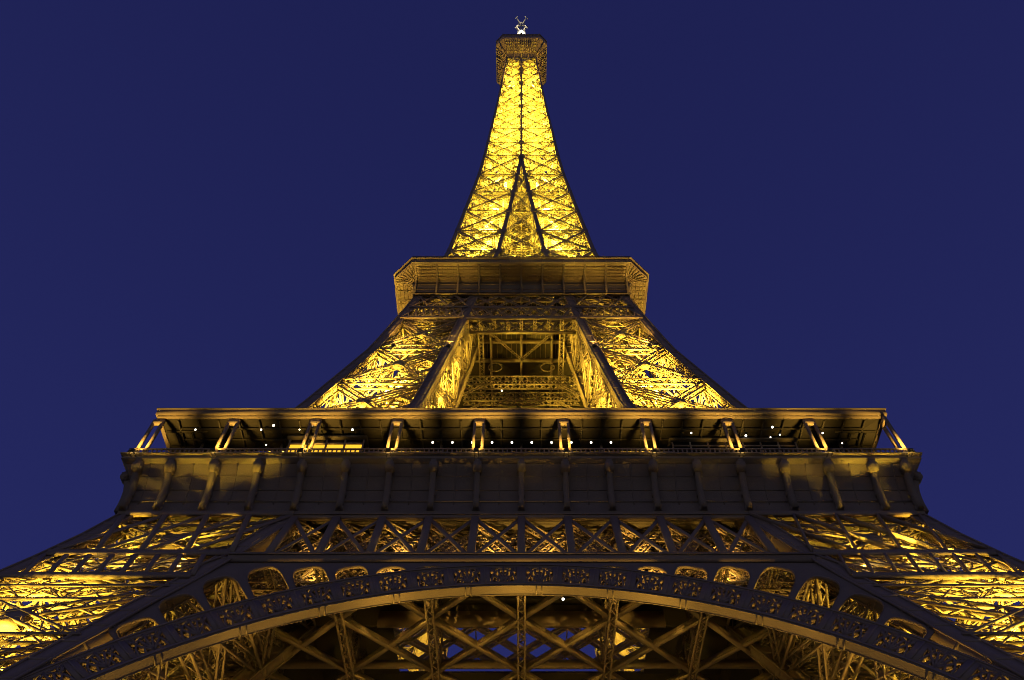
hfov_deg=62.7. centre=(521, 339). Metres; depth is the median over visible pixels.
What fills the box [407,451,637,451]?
pavilion
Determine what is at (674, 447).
window
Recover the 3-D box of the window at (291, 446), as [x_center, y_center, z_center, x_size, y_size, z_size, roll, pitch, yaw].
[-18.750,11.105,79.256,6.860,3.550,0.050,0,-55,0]
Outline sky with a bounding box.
[0,0,1023,670]
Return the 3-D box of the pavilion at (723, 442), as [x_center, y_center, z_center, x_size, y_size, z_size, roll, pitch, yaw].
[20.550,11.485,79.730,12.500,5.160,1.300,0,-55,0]
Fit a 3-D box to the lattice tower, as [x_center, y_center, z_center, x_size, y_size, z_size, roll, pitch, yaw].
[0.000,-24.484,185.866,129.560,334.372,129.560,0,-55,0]
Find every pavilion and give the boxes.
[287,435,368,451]
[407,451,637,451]
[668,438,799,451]
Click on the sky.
(204, 203)
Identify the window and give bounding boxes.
[288,445,361,451]
[674,447,796,451]
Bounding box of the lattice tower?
[0,16,1023,679]

